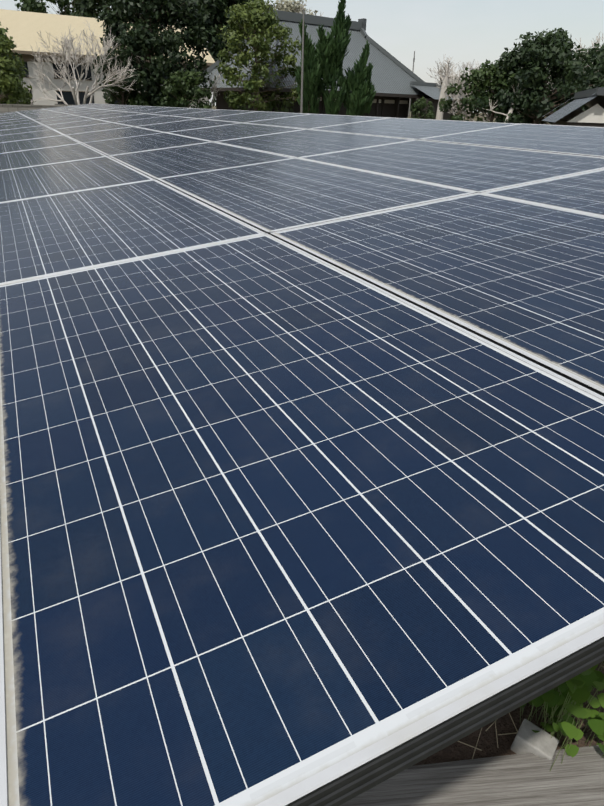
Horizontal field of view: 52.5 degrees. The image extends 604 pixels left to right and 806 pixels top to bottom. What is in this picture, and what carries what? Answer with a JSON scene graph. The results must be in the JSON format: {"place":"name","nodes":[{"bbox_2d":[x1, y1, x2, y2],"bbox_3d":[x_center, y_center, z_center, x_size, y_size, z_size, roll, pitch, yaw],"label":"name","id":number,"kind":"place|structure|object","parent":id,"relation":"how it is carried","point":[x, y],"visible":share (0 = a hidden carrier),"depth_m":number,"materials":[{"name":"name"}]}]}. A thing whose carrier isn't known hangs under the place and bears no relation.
{"place":"outdoors","nodes":[
{"label":"outdoors","id":0,"kind":"place"},
{"bbox_2d":[0,22,25,71],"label":"tree","id":1,"kind":"object","parent":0,"point":[5,35],"visible":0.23,"depth_m":31.08,"materials":[{"name":"green plant"}]},
{"bbox_2d":[0,9,214,108],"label":"house","id":2,"kind":"structure","parent":0,"point":[24,27],"depth_m":56.48,"materials":[{"name":"white paint"}]},
{"bbox_2d":[0,0,603,112],"label":"sky","id":3,"kind":"structure","parent":0,"point":[466,31],"materials":[{"name":"white"}]},
{"bbox_2d":[0,103,603,805],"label":"solar array","id":4,"kind":"object","parent":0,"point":[300,459],"visible":1,"depth_m":1.03,"materials":[{"name":"glass"}]},
{"bbox_2d":[212,105,603,765],"bbox_3d":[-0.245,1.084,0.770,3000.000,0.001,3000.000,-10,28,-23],"label":"ground","id":5,"kind":"structure","parent":0,"point":[488,743],"depth_m":1.43,"materials":[{"name":"soil"}]},
{"bbox_2d":[0,28,33,104],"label":"tree","id":6,"kind":"object","parent":5,"relation":"on","point":[11,88],"depth_m":29.39,"materials":[{"name":"green plant"}]},
{"bbox_2d":[0,104,71,112],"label":"block wall","id":7,"kind":"structure","parent":5,"relation":"on","point":[4,108],"depth_m":27.41,"materials":[{"name":"grey concrete"}]},
{"bbox_2d":[14,0,100,16],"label":"tree","id":8,"kind":"object","parent":5,"relation":"on","point":[34,6],"visible":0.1,"depth_m":78.78,"materials":[{"name":"green plant"}]},
{"bbox_2d":[19,21,148,104],"bbox_3d":[-16.539,-23.793,43.852,10.588,6.648,8.672,-1,26,-6],"label":"bare tree","id":9,"kind":"object","parent":5,"relation":"on","point":[67,48],"visible":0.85,"depth_m":43.32,"materials":[{"name":"grey plant"}]},
{"bbox_2d":[70,0,134,19],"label":"tree","id":10,"kind":"object","parent":5,"relation":"on","point":[87,7],"visible":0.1,"depth_m":75.68,"materials":[{"name":"green plant"}]},
{"bbox_2d":[104,73,147,105],"bbox_3d":[-13.220,-22.983,46.048,3.273,3.378,3.399,-10,28,-23],"label":"bush","id":11,"kind":"object","parent":5,"relation":"on","point":[122,96],"visible":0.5,"depth_m":45.56,"materials":[{"name":"green plant"}]},
{"bbox_2d":[92,0,215,106],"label":"evergreen","id":12,"kind":"object","parent":5,"relation":"on","point":[142,39],"visible":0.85,"depth_m":44.99,"materials":[{"name":"green plant"}]},
{"bbox_2d":[156,67,211,108],"bbox_3d":[-9.040,-23.266,46.535,4.541,3.981,3.638,-1,26,-5],"label":"bush","id":13,"kind":"object","parent":5,"relation":"on","point":[173,84],"visible":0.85,"depth_m":45.54,"materials":[{"name":"green plant"}]},
{"bbox_2d":[180,66,222,107],"bbox_3d":[-7.770,-24.699,49.023,2.592,4.153,6.041,9,27,15],"label":"bare tree","id":14,"kind":"object","parent":5,"relation":"on","point":[214,93],"visible":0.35,"depth_m":49.02,"materials":[{"name":"grey plant"}]},
{"bbox_2d":[174,0,233,54],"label":"tree","id":15,"kind":"object","parent":5,"relation":"on","point":[214,22],"visible":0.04,"depth_m":71.90,"materials":[{"name":"green plant"}]},
{"bbox_2d":[192,0,253,61],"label":"tree","id":16,"kind":"object","parent":5,"relation":"on","point":[213,10],"visible":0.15,"depth_m":70.42,"materials":[{"name":"plant"}]},
{"bbox_2d":[215,0,301,112],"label":"broadleaf tree","id":17,"kind":"object","parent":5,"relation":"on","point":[262,21],"visible":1,"depth_m":48.62,"materials":[{"name":"green plant"}]},
{"bbox_2d":[266,0,317,14],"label":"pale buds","id":18,"kind":"object","parent":5,"relation":"on","point":[280,5],"visible":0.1,"depth_m":92.55,"materials":[{"name":"grey plant"}]},
{"bbox_2d":[300,9,304,112],"bbox_3d":[0.029,-23.888,43.987,0.176,7.409,0.176,23,33,37],"label":"utility pole","id":19,"kind":"object","parent":5,"relation":"on","point":[301,108],"visible":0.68,"depth_m":43.87,"materials":[{"name":"metal"}]},
{"bbox_2d":[297,2,320,15],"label":"pale tree","id":20,"kind":"object","parent":5,"relation":"on","point":[301,7],"depth_m":91.42,"materials":[{"name":"grey plant"}]},
{"bbox_2d":[199,4,462,119],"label":"house","id":21,"kind":"structure","parent":5,"relation":"on","point":[397,84],"depth_m":59.93,"materials":[{"name":"tile"}]},
{"bbox_2d":[295,0,375,115],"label":"juniper group","id":22,"kind":"object","parent":5,"relation":"on","point":[323,59],"visible":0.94,"depth_m":46.57,"materials":[{"name":"green plant"}]},
{"bbox_2d":[408,51,414,116],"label":"utility pole","id":23,"kind":"object","parent":5,"relation":"on","point":[410,98],"visible":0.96,"depth_m":132.56,"materials":[{"name":"concrete"}]},
{"bbox_2d":[410,96,434,118],"bbox_3d":[10.862,-26.151,54.978,2.164,2.475,2.538,-10,28,-23],"label":"round shrub","id":24,"kind":"object","parent":5,"relation":"on","point":[417,108],"visible":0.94,"depth_m":54.84,"materials":[{"name":"green plant"}]},
{"bbox_2d":[432,59,468,119],"bbox_3d":[11.761,-24.351,48.170,3.477,5.232,1.901,10,27,17],"label":"pollard trunk","id":25,"kind":"object","parent":5,"relation":"on","point":[445,78],"visible":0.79,"depth_m":48.01,"materials":[{"name":"grey plant"}]},
{"bbox_2d":[426,54,480,119],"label":"pale twigs","id":26,"kind":"object","parent":5,"relation":"on","point":[451,78],"visible":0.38,"depth_m":51.37,"materials":[{"name":"grey plant"}]},
{"bbox_2d":[448,75,467,116],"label":"tree","id":27,"kind":"object","parent":5,"relation":"on","point":[457,112],"depth_m":161.69,"materials":[{"name":"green plant"}]},
{"bbox_2d":[340,753,603,805],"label":"wide plank","id":28,"kind":"object","parent":5,"relation":"on","point":[577,780],"depth_m":1.29,"materials":[{"name":"grey wood"}]},
{"bbox_2d":[441,57,521,121],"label":"pale twigs","id":29,"kind":"object","parent":5,"relation":"on","point":[456,98],"visible":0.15,"depth_m":44.46,"materials":[{"name":"grey plant"}]},
{"bbox_2d":[438,59,534,123],"bbox_3d":[12.325,-20.309,41.141,5.883,5.023,6.228,-10,28,-23],"label":"evergreen","id":30,"kind":"object","parent":5,"relation":"on","point":[482,84],"visible":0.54,"depth_m":40.12,"materials":[{"name":"green plant"}]},
{"bbox_2d":[458,713,517,758],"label":"twigs","id":31,"kind":"object","parent":5,"relation":"on","point":[496,735],"visible":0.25,"depth_m":1.43,"materials":[{"name":"brown wood"}]},
{"bbox_2d":[482,83,521,122],"bbox_3d":[13.267,-18.681,38.882,3.058,3.267,2.093,-5,26,-13],"label":"bare branch","id":32,"kind":"object","parent":5,"relation":"on","point":[511,109],"visible":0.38,"depth_m":38.51,"materials":[{"name":"grey plant"}]},
{"bbox_2d":[407,745,602,768],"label":"wooden plank","id":33,"kind":"object","parent":5,"relation":"on","point":[595,749],"depth_m":1.36,"materials":[{"name":"grey wood"}]},
{"bbox_2d":[511,719,558,759],"bbox_3d":[0.529,0.778,1.395,0.082,0.055,0.058,25,34,29],"label":"concrete fragment","id":34,"kind":"object","parent":5,"relation":"on","point":[541,743],"visible":0.81,"depth_m":1.38,"materials":[{"name":"grey concrete"}]},
{"bbox_2d":[485,27,603,124],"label":"evergreen","id":35,"kind":"object","parent":5,"relation":"on","point":[551,52],"visible":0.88,"depth_m":37.90,"materials":[{"name":"green plant"}]},
{"bbox_2d":[520,662,603,770],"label":"leafy plant","id":36,"kind":"object","parent":5,"relation":"on","point":[569,698],"visible":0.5,"depth_m":1.36,"materials":[{"name":"green plant"}]},
{"bbox_2d":[542,87,603,126],"bbox_3d":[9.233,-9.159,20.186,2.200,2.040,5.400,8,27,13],"label":"house","id":37,"kind":"structure","parent":5,"relation":"on","point":[572,113],"depth_m":18.45,"materials":[{"name":"tile"}]},
{"bbox_2d":[546,43,603,124],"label":"evergreen","id":38,"kind":"object","parent":5,"relation":"on","point":[594,56],"visible":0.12,"depth_m":40.76,"materials":[{"name":"green plant"}]},
{"bbox_2d":[548,33,603,85],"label":"pale twigs","id":39,"kind":"object","parent":5,"relation":"on","point":[597,39],"visible":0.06,"depth_m":51.94,"materials":[{"name":"grey plant"}]}
]}

